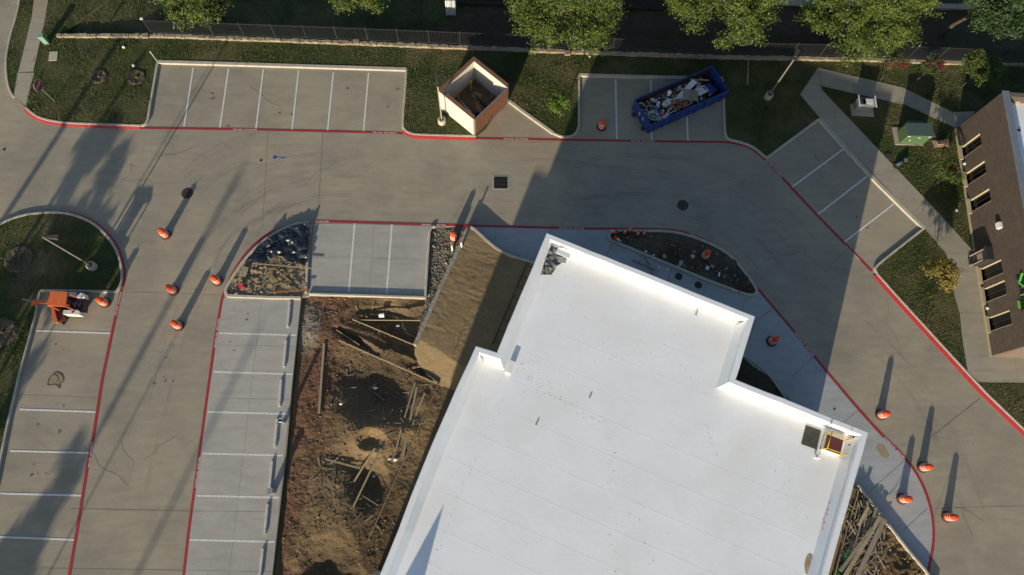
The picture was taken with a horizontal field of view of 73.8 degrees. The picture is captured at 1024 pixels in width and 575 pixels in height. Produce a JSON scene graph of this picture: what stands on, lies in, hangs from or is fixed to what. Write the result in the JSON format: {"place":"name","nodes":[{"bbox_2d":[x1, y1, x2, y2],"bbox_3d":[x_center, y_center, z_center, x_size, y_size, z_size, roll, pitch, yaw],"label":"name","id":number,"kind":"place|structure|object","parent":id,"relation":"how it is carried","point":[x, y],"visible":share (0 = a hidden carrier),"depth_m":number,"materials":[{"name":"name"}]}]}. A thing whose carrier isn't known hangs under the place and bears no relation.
{"place":"outdoors","nodes":[
{"label":"outdoors","id":0,"kind":"place"},
{"bbox_2d":[14,0,47,105],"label":"sidewalk","id":1,"kind":"structure","parent":0,"point":[27,64],"depth_m":52.37,"materials":[{"name":"beige concrete"}]},
{"bbox_2d":[0,213,119,450],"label":"lawn","id":2,"kind":"structure","parent":0,"point":[16,311],"depth_m":47.36,"materials":[{"name":"green plant"}]},
{"bbox_2d":[0,317,17,346],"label":"mulch ring","id":3,"kind":"object","parent":2,"relation":"on","point":[10,328],"visible":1,"depth_m":45.92,"materials":[{"name":"brown soil"}]},
{"bbox_2d":[4,245,34,272],"bbox_3d":[-34.292,-1.983,47.421,2.048,0.240,2.102,0,73,-2],"label":"mulch ring","id":4,"kind":"object","parent":2,"relation":"on","point":[27,263],"visible":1,"depth_m":47.42,"materials":[{"name":"brown soil"}]},
{"bbox_2d":[42,234,97,270],"bbox_3d":[-28.722,-2.254,44.847,1.265,5.965,0.600,0,73,-2],"label":"street lamp","id":5,"kind":"object","parent":2,"relation":"on","point":[91,266],"visible":1,"depth_m":44.95,"materials":[{"name":"metal"}]},
{"bbox_2d":[185,298,300,574],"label":"new pavement","id":6,"kind":"structure","parent":0,"point":[226,518],"depth_m":44.47,"materials":[{"name":"concrete"}]},
{"bbox_2d":[309,223,428,295],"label":"new pavement","id":7,"kind":"structure","parent":0,"point":[331,253],"depth_m":48.46,"materials":[{"name":"concrete"}]},
{"bbox_2d":[0,0,1023,574],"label":"driveway","id":8,"kind":"structure","parent":0,"point":[812,226],"depth_m":49.25,"materials":[{"name":"concrete"}]},
{"bbox_2d":[5,0,19,97],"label":"kerb","id":9,"kind":"structure","parent":8,"relation":"on","point":[6,55],"depth_m":52.33,"materials":[{"name":"concrete"}]},
{"bbox_2d":[0,290,41,469],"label":"kerb","id":10,"kind":"structure","parent":8,"relation":"on","point":[18,381],"depth_m":44.99,"materials":[{"name":"concrete"}]},
{"bbox_2d":[22,291,88,324],"bbox_3d":[-30.955,1.203,45.568,4.460,2.200,2.398,3,73,-1],"label":"construction machine","id":11,"kind":"object","parent":8,"relation":"on","point":[63,306],"visible":1,"depth_m":45.61,"materials":[{"name":"orange metal"}]},
{"bbox_2d":[0,211,122,291],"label":"kerb","id":12,"kind":"structure","parent":8,"relation":"on","point":[107,237],"depth_m":48.30,"materials":[{"name":"concrete"}]},
{"bbox_2d":[40,289,115,292],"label":"kerb","id":13,"kind":"structure","parent":8,"relation":"on","point":[76,291],"depth_m":46.92,"materials":[{"name":"concrete"}]},
{"bbox_2d":[24,109,140,129],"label":"kerb","id":14,"kind":"structure","parent":8,"relation":"on","point":[80,125],"depth_m":50.76,"materials":[{"name":"red paint"}]},
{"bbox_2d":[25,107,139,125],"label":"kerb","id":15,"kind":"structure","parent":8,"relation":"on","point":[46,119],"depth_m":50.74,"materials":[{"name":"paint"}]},
{"bbox_2d":[60,210,125,286],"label":"kerb","id":16,"kind":"structure","parent":8,"relation":"on","point":[119,251],"depth_m":48.11,"materials":[{"name":"red paint"}]},
{"bbox_2d":[147,63,158,119],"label":"kerb","id":17,"kind":"structure","parent":8,"relation":"on","point":[152,91],"depth_m":51.74,"materials":[{"name":"concrete"}]},
{"bbox_2d":[224,221,312,299],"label":"kerb","id":18,"kind":"structure","parent":8,"relation":"on","point":[238,268],"depth_m":47.54,"materials":[{"name":"concrete"}]},
{"bbox_2d":[228,224,311,295],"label":"planter soil","id":19,"kind":"structure","parent":8,"relation":"on","point":[273,275],"depth_m":47.72,"materials":[{"name":"brown soil"}]},
{"bbox_2d":[229,256,307,294],"bbox_3d":[-17.012,-2.000,48.065,5.492,0.176,5.357,0,73,-2],"label":"rubble","id":20,"kind":"object","parent":19,"relation":"on","point":[243,281],"visible":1,"depth_m":47.61,"materials":[{"name":"stone"}]},
{"bbox_2d":[247,224,308,266],"bbox_3d":[-16.482,-3.046,48.172,4.140,0.352,3.240,0,73,-2],"label":"plastic sheeting","id":21,"kind":"object","parent":19,"relation":"on","point":[275,245],"visible":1,"depth_m":48.16,"materials":[{"name":"black plastic"}]},
{"bbox_2d":[157,60,406,71],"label":"kerb","id":22,"kind":"structure","parent":8,"relation":"on","point":[276,65],"depth_m":52.77,"materials":[{"name":"concrete"}]},
{"bbox_2d":[305,221,311,292],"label":"kerb","id":23,"kind":"structure","parent":8,"relation":"on","point":[307,263],"depth_m":48.04,"materials":[{"name":"concrete"}]},
{"bbox_2d":[309,292,425,298],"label":"kerb","id":24,"kind":"structure","parent":8,"relation":"on","point":[371,295],"depth_m":47.54,"materials":[{"name":"concrete"}]},
{"bbox_2d":[402,130,475,139],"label":"kerb","id":25,"kind":"structure","parent":8,"relation":"on","point":[437,137],"depth_m":51.46,"materials":[{"name":"red paint"}]},
{"bbox_2d":[402,97,475,136],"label":"kerb","id":26,"kind":"structure","parent":8,"relation":"on","point":[403,111],"depth_m":51.49,"materials":[{"name":"concrete"}]},
{"bbox_2d":[439,57,508,134],"bbox_3d":[-2.836,-14.286,51.216,3.615,2.570,3.925,40,76,10],"label":"trash enclosure","id":27,"kind":"object","parent":8,"relation":"on","point":[482,77],"visible":1,"depth_m":51.14,"materials":[{"name":"beige paint"}]},
{"bbox_2d":[493,176,508,189],"bbox_3d":[-0.835,-7.785,50.593,1.186,0.028,1.137,0,73,-2],"label":"storm drain","id":28,"kind":"object","parent":8,"relation":"on","point":[500,182],"visible":1,"depth_m":50.58,"materials":[{"name":"black metal"}]},
{"bbox_2d":[508,99,553,133],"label":"kerb","id":29,"kind":"structure","parent":8,"relation":"on","point":[528,115],"depth_m":52.19,"materials":[{"name":"concrete"}]},
{"bbox_2d":[579,73,722,79],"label":"kerb","id":30,"kind":"structure","parent":8,"relation":"on","point":[593,75],"depth_m":53.58,"materials":[{"name":"concrete"}]},
{"bbox_2d":[631,66,728,132],"bbox_3d":[12.799,-14.363,52.416,7.201,1.400,2.540,-25,75,-9],"label":"rolloff dumpster","id":31,"kind":"object","parent":8,"relation":"on","point":[711,75],"visible":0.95,"depth_m":52.19,"materials":[{"name":"blue metal"}]},
{"bbox_2d":[638,76,712,123],"bbox_3d":[12.509,-14.258,52.252,5.880,0.391,2.240,-25,75,-9],"label":"rubble","id":32,"kind":"object","parent":31,"relation":"in","point":[705,96],"visible":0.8,"depth_m":52.32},
{"bbox_2d":[639,81,710,120],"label":"waste scraps","id":33,"kind":"object","parent":32,"relation":"on","point":[655,101],"visible":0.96,"depth_m":51.97,"materials":[{"name":"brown wood"}]},
{"bbox_2d":[677,79,696,96],"bbox_3d":[13.374,-15.160,52.119,0.420,0.030,1.900,42,83,11],"label":"board","id":34,"kind":"object","parent":31,"relation":"in","point":[691,84],"visible":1,"depth_m":52.14,"materials":[{"name":"white wood"}]},
{"bbox_2d":[683,89,697,101],"bbox_3d":[13.556,-14.628,51.871,1.150,0.110,0.950,6,68,-6],"label":"pallet","id":35,"kind":"object","parent":34,"relation":"on","point":[690,92],"visible":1,"depth_m":51.82,"materials":[{"name":"brown wood"}]},
{"bbox_2d":[708,66,728,97],"bbox_3d":[15.988,-15.893,52.914,0.060,1.220,2.400,-25,75,-9],"label":"door","id":36,"kind":"structure","parent":31,"relation":"in","point":[713,75],"depth_m":52.81,"materials":[{"name":"blue metal"}]},
{"bbox_2d":[611,232,754,292],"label":"planter soil","id":37,"kind":"structure","parent":8,"relation":"on","point":[666,247],"depth_m":49.31,"materials":[{"name":"black soil"}]},
{"bbox_2d":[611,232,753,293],"bbox_3d":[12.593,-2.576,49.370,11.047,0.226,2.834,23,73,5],"label":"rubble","id":38,"kind":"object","parent":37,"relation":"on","point":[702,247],"visible":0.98,"depth_m":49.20,"materials":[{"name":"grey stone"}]},
{"bbox_2d":[723,121,766,157],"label":"kerb","id":39,"kind":"structure","parent":8,"relation":"on","point":[741,142],"depth_m":52.17,"materials":[{"name":"concrete"}]},
{"bbox_2d":[766,118,819,158],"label":"kerb","id":40,"kind":"structure","parent":8,"relation":"on","point":[793,138],"depth_m":52.40,"materials":[{"name":"concrete"}]},
{"bbox_2d":[818,118,925,228],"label":"kerb","id":41,"kind":"structure","parent":8,"relation":"on","point":[877,183],"depth_m":51.69,"materials":[{"name":"concrete"}]},
{"bbox_2d":[875,409,890,419],"bbox_3d":[25.069,8.509,45.893,0.740,1.054,0.740,33,74,8],"label":"traffic drum","id":42,"kind":"object","parent":8,"relation":"on","point":[880,414],"visible":1,"depth_m":45.94,"materials":[{"name":"plastic"}]},
{"bbox_2d":[916,462,933,472],"bbox_3d":[27.328,11.825,44.941,0.740,1.054,0.740,-39,78,-13],"label":"traffic drum","id":43,"kind":"object","parent":8,"relation":"on","point":[922,467],"visible":1,"depth_m":45.01,"materials":[{"name":"plastic"}]},
{"bbox_2d":[873,274,1023,435],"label":"kerb","id":44,"kind":"structure","parent":8,"relation":"on","point":[951,359],"depth_m":47.71,"materials":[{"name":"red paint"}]},
{"bbox_2d":[941,511,958,522],"bbox_3d":[28.405,14.826,44.045,0.740,1.054,0.740,-9,73,-5],"label":"traffic drum","id":45,"kind":"object","parent":8,"relation":"on","point":[949,517],"visible":1,"depth_m":44.11,"materials":[{"name":"plastic"}]},
{"bbox_2d":[0,0,1023,446],"bbox_3d":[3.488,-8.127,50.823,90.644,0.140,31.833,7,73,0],"label":"lawn","id":46,"kind":"structure","parent":0,"point":[771,134],"depth_m":52.86,"materials":[{"name":"green plant"}]},
{"bbox_2d":[89,69,107,82],"bbox_3d":[-31.487,-16.114,51.927,1.325,0.240,1.296,0,73,-2],"label":"mulch ring","id":47,"kind":"object","parent":46,"relation":"on","point":[102,75],"visible":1,"depth_m":51.91,"materials":[{"name":"brown soil"}]},
{"bbox_2d":[127,69,144,84],"bbox_3d":[-28.660,-16.064,52.013,1.367,0.240,1.451,0,73,-2],"label":"mulch ring","id":48,"kind":"object","parent":46,"relation":"on","point":[132,76],"visible":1,"depth_m":52.01,"materials":[{"name":"brown soil"}]},
{"bbox_2d":[435,74,445,125],"bbox_3d":[-5.247,-13.537,49.735,0.600,4.965,1.265,0,73,-2],"label":"street lamp","id":49,"kind":"object","parent":46,"relation":"on","point":[441,120],"visible":1,"depth_m":50.16,"materials":[{"name":"concrete"}]},
{"bbox_2d":[547,88,570,117],"bbox_3d":[3.393,-13.177,50.605,1.873,3.290,2.449,0,73,-2],"label":"tree","id":50,"kind":"object","parent":46,"relation":"on","point":[557,101],"visible":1,"depth_m":49.49,"materials":[{"name":"green plant"}]},
{"bbox_2d":[764,48,800,100],"bbox_3d":[20.264,-15.876,51.330,0.599,5.065,1.265,26,74,6],"label":"street lamp","id":51,"kind":"object","parent":46,"relation":"on","point":[768,95],"visible":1,"depth_m":51.65,"materials":[{"name":"metal"}]},
{"bbox_2d":[850,95,876,116],"bbox_3d":[27.393,-14.108,52.957,1.750,1.020,1.250,3,73,-1],"label":"condenser unit","id":52,"kind":"object","parent":46,"relation":"on","point":[859,106],"visible":1,"depth_m":52.96,"materials":[{"name":"metal"}]},
{"bbox_2d":[878,49,911,79],"bbox_3d":[29.374,-17.202,52.807,2.548,3.266,2.225,0,73,-2],"label":"tree","id":53,"kind":"object","parent":46,"relation":"on","point":[895,56],"visible":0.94,"depth_m":51.79,"materials":[{"name":"green plant"}]},
{"bbox_2d":[892,120,933,145],"bbox_3d":[30.686,-11.954,52.231,2.250,1.370,1.650,1,73,-2],"label":"transformer","id":54,"kind":"object","parent":46,"relation":"on","point":[917,133],"visible":1,"depth_m":51.77,"materials":[{"name":"metal"}]},
{"bbox_2d":[916,53,947,80],"bbox_3d":[32.077,-16.791,52.917,2.226,2.995,1.852,14,73,2],"label":"tree","id":55,"kind":"object","parent":46,"relation":"on","point":[938,63],"visible":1,"depth_m":51.92,"materials":[{"name":"green plant"}]},
{"bbox_2d":[919,256,963,292],"bbox_3d":[30.207,-1.165,48.075,2.818,2.815,2.453,35,75,8],"label":"bush","id":56,"kind":"object","parent":46,"relation":"on","point":[949,269],"visible":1,"depth_m":47.65,"materials":[{"name":"yellow plant"}]},
{"bbox_2d":[930,156,966,185],"bbox_3d":[32.252,-8.446,50.864,2.380,1.966,2.281,0,73,-2],"label":"bush","id":57,"kind":"object","parent":46,"relation":"on","point":[947,173],"visible":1,"depth_m":50.27,"materials":[{"name":"green plant"}]},
{"bbox_2d":[958,47,1012,87],"bbox_3d":[35.743,-16.622,52.714,3.677,3.536,3.720,0,73,-2],"label":"tree","id":58,"kind":"object","parent":46,"relation":"on","point":[977,59],"visible":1,"depth_m":51.58,"materials":[{"name":"green plant"}]},
{"bbox_2d":[67,0,1023,574],"bbox_3d":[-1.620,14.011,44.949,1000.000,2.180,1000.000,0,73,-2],"label":"ground","id":59,"kind":"structure","parent":0,"point":[785,28],"depth_m":56.98,"materials":[{"name":"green plant"}]},
{"bbox_2d":[148,0,233,32],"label":"tree","id":60,"kind":"object","parent":59,"relation":"on","point":[204,8],"visible":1,"depth_m":48.59,"materials":[{"name":"green plant"}]},
{"bbox_2d":[70,0,454,43],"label":"grass","id":61,"kind":"structure","parent":59,"relation":"on","point":[272,20],"depth_m":56.30,"materials":[{"name":"green plant"}]},
{"bbox_2d":[445,0,455,14],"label":"utility cabinet","id":62,"kind":"object","parent":61,"relation":"on","point":[450,6],"visible":1,"depth_m":56.04,"materials":[{"name":"white metal"}]},
{"bbox_2d":[325,0,390,18],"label":"tree","id":63,"kind":"object","parent":59,"relation":"on","point":[368,3],"visible":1,"depth_m":50.47,"materials":[{"name":"green plant"}]},
{"bbox_2d":[280,226,465,574],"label":"bare earth","id":64,"kind":"structure","parent":59,"relation":"on","point":[430,425],"depth_m":45.06,"materials":[{"name":"soil"}]},
{"bbox_2d":[318,343,324,413],"bbox_3d":[-12.852,6.096,46.009,0.162,0.055,4.766,0,73,-2],"label":"board","id":65,"kind":"object","parent":64,"relation":"on","point":[321,379],"visible":1,"depth_m":45.98,"materials":[{"name":"brown wood"}]},
{"bbox_2d":[298,300,428,547],"bbox_3d":[-9.480,8.354,45.691,8.329,0.956,16.471,-10,73,-5],"label":"scrap wood","id":66,"kind":"object","parent":64,"relation":"on","point":[366,411],"visible":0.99,"depth_m":45.68,"materials":[{"name":"brown wood"}]},
{"bbox_2d":[424,225,434,296],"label":"kerb","id":67,"kind":"structure","parent":64,"relation":"on","point":[427,258],"depth_m":48.46,"materials":[{"name":"concrete"}]},
{"bbox_2d":[413,226,469,346],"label":"rough wall","id":68,"kind":"structure","parent":64,"relation":"on","point":[436,296],"depth_m":47.44,"materials":[{"name":"beige concrete"}]},
{"bbox_2d":[422,229,463,319],"bbox_3d":[-5.936,-0.799,48.281,2.285,0.170,8.375,20,73,4],"label":"rubble","id":69,"kind":"object","parent":64,"relation":"on","point":[439,249],"visible":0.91,"depth_m":48.76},
{"bbox_2d":[415,228,533,390],"bbox_3d":[-0.948,2.301,47.594,11.600,1.299,13.520,0,73,-2],"label":"sand pad","id":70,"kind":"object","parent":64,"relation":"on","point":[479,288],"visible":0.48,"depth_m":47.12,"materials":[{"name":"brown sand"}]},
{"bbox_2d":[57,33,1023,67],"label":"stone wall","id":71,"kind":"structure","parent":59,"relation":"on","point":[443,46],"depth_m":53.70,"materials":[{"name":"stone"}]},
{"bbox_2d":[503,0,630,56],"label":"tree","id":72,"kind":"object","parent":59,"relation":"on","point":[587,32],"visible":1,"depth_m":48.70,"materials":[{"name":"green plant"}]},
{"bbox_2d":[140,17,1023,62],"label":"iron fence","id":73,"kind":"object","parent":59,"relation":"on","point":[641,50],"visible":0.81,"depth_m":53.37,"materials":[{"name":"black metal"}]},
{"bbox_2d":[370,233,867,574],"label":"commercial building","id":74,"kind":"structure","parent":59,"relation":"on","point":[672,445],"depth_m":38.93,"materials":[{"name":"white"}]},
{"bbox_2d":[541,246,570,274],"bbox_3d":[2.659,-1.702,41.635,1.866,0.244,1.900,0,73,-2],"label":"roofing sheet","id":75,"kind":"object","parent":74,"relation":"on","point":[555,257],"visible":1,"depth_m":41.64,"materials":[{"name":"grey"}]},
{"bbox_2d":[819,431,852,456],"bbox_3d":[18.485,8.968,38.968,1.264,1.075,1.058,21,73,5],"label":"roof hatch","id":76,"kind":"object","parent":74,"relation":"on","point":[831,444],"visible":1,"depth_m":39.16,"materials":[{"name":"yellow metal"}]},
{"bbox_2d":[663,0,792,51],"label":"tree","id":77,"kind":"object","parent":59,"relation":"on","point":[746,16],"visible":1,"depth_m":49.66,"materials":[{"name":"green plant"}]},
{"bbox_2d":[793,0,944,66],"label":"tree","id":78,"kind":"object","parent":59,"relation":"on","point":[893,31],"visible":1,"depth_m":49.14,"materials":[{"name":"green plant"}]},
{"bbox_2d":[831,487,924,574],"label":"bare earth","id":79,"kind":"structure","parent":59,"relation":"on","point":[892,565],"depth_m":43.60,"materials":[{"name":"soil"}]},
{"bbox_2d":[840,488,889,574],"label":"scrap wood","id":80,"kind":"object","parent":79,"relation":"on","point":[866,519],"visible":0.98,"depth_m":43.69,"materials":[{"name":"brown wood"}]},
{"bbox_2d":[843,515,881,574],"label":"board","id":81,"kind":"object","parent":80,"relation":"on","point":[859,551],"visible":1,"depth_m":43.34,"materials":[{"name":"brown wood"}]},
{"bbox_2d":[839,527,872,571],"bbox_3d":[21.830,16.588,43.228,0.200,0.097,3.531,43,76,11],"label":"board","id":82,"kind":"object","parent":81,"relation":"on","point":[855,550],"visible":1,"depth_m":43.20,"materials":[{"name":"brown wood"}]},
{"bbox_2d":[855,518,886,574],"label":"board","id":83,"kind":"object","parent":80,"relation":"on","point":[860,569],"visible":1,"depth_m":43.40,"materials":[{"name":"brown wood"}]},
{"bbox_2d":[939,0,1023,41],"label":"tree","id":84,"kind":"object","parent":59,"relation":"on","point":[999,15],"visible":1,"depth_m":50.27,"materials":[{"name":"green plant"}]},
{"bbox_2d":[954,90,1023,357],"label":"brick building","id":85,"kind":"structure","parent":59,"relation":"on","point":[989,136],"depth_m":47.97,"materials":[{"name":"beige brick"}]},
{"bbox_2d":[957,133,981,160],"bbox_3d":[34.425,-10.533,51.429,0.362,2.633,1.177,4,73,-1],"label":"window","id":86,"kind":"structure","parent":85,"relation":"in","point":[975,142],"depth_m":51.53,"materials":[{"name":"black glass"}]},
{"bbox_2d":[961,161,985,187],"bbox_3d":[34.295,-8.375,50.752,0.362,2.633,1.209,4,73,-1],"label":"window","id":87,"kind":"structure","parent":85,"relation":"in","point":[979,170],"depth_m":50.80,"materials":[{"name":"black glass"}]},
{"bbox_2d":[966,188,990,214],"bbox_3d":[34.170,-6.269,50.091,0.362,2.633,1.189,4,73,-1],"label":"window","id":88,"kind":"structure","parent":85,"relation":"in","point":[983,198],"depth_m":50.19,"materials":[{"name":"black glass"}]},
{"bbox_2d":[968,246,993,266],"bbox_3d":[33.618,-2.185,49.004,0.590,1.900,1.000,4,73,-1],"label":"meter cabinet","id":89,"kind":"object","parent":85,"relation":"attached to","point":[982,256],"visible":1,"depth_m":48.58,"materials":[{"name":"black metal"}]},
{"bbox_2d":[976,259,1002,283],"bbox_3d":[33.862,-1.090,48.465,0.362,2.633,1.225,4,73,-1],"label":"window","id":90,"kind":"structure","parent":85,"relation":"in","point":[992,270],"depth_m":48.52,"materials":[{"name":"black glass"}]},
{"bbox_2d":[979,280,1006,304],"bbox_3d":[33.776,0.368,48.007,0.362,2.633,1.252,4,73,-1],"label":"window","id":91,"kind":"structure","parent":85,"relation":"in","point":[997,290],"depth_m":48.05,"materials":[{"name":"black glass"}]},
{"bbox_2d":[984,310,1011,332],"bbox_3d":[33.654,2.396,47.371,0.362,2.633,1.223,4,73,-1],"label":"window","id":92,"kind":"structure","parent":85,"relation":"in","point":[1003,319],"depth_m":47.40,"materials":[{"name":"black glass"}]},
{"bbox_2d":[1016,273,1023,311],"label":"wall sign","id":93,"kind":"object","parent":85,"relation":"attached to","point":[1020,278],"visible":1,"depth_m":45.26,"materials":[{"name":"green"}]},
{"bbox_2d":[459,0,682,11],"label":"path","id":94,"kind":"structure","parent":0,"point":[655,5],"depth_m":57.70,"materials":[{"name":"grey concrete"}]},
{"bbox_2d":[382,1,1021,60],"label":"grass","id":95,"kind":"structure","parent":0,"point":[683,32],"depth_m":57.31,"materials":[{"name":"green plant"}]},
{"bbox_2d":[474,227,931,574],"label":"new pavement","id":96,"kind":"structure","parent":0,"point":[790,365],"depth_m":47.06,"materials":[{"name":"concrete"}]},
{"bbox_2d":[469,225,534,263],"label":"retaining kerb","id":97,"kind":"structure","parent":96,"relation":"on","point":[497,248],"depth_m":48.47,"materials":[{"name":"concrete"}]},
{"bbox_2d":[608,229,757,296],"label":"kerb","id":98,"kind":"structure","parent":96,"relation":"on","point":[687,271],"depth_m":49.15,"materials":[{"name":"concrete"}]},
{"bbox_2d":[736,357,789,400],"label":"planter soil","id":99,"kind":"structure","parent":96,"relation":"on","point":[749,374],"depth_m":46.79,"materials":[{"name":"black soil"}]},
{"bbox_2d":[829,488,855,574],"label":"brick ledge","id":100,"kind":"object","parent":96,"relation":"on","point":[842,528],"visible":0.4,"depth_m":43.84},
{"bbox_2d":[833,488,859,574],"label":"form board strip","id":101,"kind":"object","parent":96,"relation":"on","point":[841,548],"visible":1,"depth_m":43.65,"materials":[{"name":"brown wood"}]},
{"bbox_2d":[856,485,929,574],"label":"kerb","id":102,"kind":"structure","parent":96,"relation":"on","point":[898,538],"depth_m":43.84,"materials":[{"name":"concrete"}]},
{"bbox_2d":[896,493,912,504],"bbox_3d":[25.601,13.724,44.287,0.740,1.054,0.740,-24,75,-9],"label":"traffic drum","id":103,"kind":"object","parent":96,"relation":"on","point":[902,499],"visible":1,"depth_m":44.38,"materials":[{"name":"plastic"}]},
{"bbox_2d":[800,68,820,93],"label":"sidewalk","id":104,"kind":"structure","parent":0,"point":[813,82],"depth_m":53.96,"materials":[{"name":"concrete"}]},
{"bbox_2d":[801,425,820,448],"bbox_3d":[17.349,8.681,39.559,0.908,0.030,1.180,21,73,4],"label":"rubber mat","id":105,"kind":"object","parent":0,"point":[811,436],"visible":1,"depth_m":39.54,"materials":[{"name":"grey rubber"}]},
{"bbox_2d":[800,86,973,253],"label":"sidewalk","id":106,"kind":"structure","parent":0,"point":[896,183],"depth_m":51.82,"materials":[{"name":"concrete"}]},
{"bbox_2d":[774,0,1015,10],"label":"path","id":107,"kind":"structure","parent":0,"point":[940,7],"depth_m":58.69,"materials":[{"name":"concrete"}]},
{"bbox_2d":[818,68,974,127],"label":"sidewalk","id":108,"kind":"structure","parent":0,"point":[864,87],"depth_m":53.88,"materials":[{"name":"concrete"}]},
{"bbox_2d":[946,252,993,382],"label":"sidewalk","id":109,"kind":"structure","parent":0,"point":[979,362],"depth_m":48.49,"materials":[{"name":"concrete"}]},
{"bbox_2d":[992,356,1023,382],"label":"sidewalk","id":110,"kind":"structure","parent":0,"point":[1008,370],"depth_m":47.51,"materials":[{"name":"concrete"}]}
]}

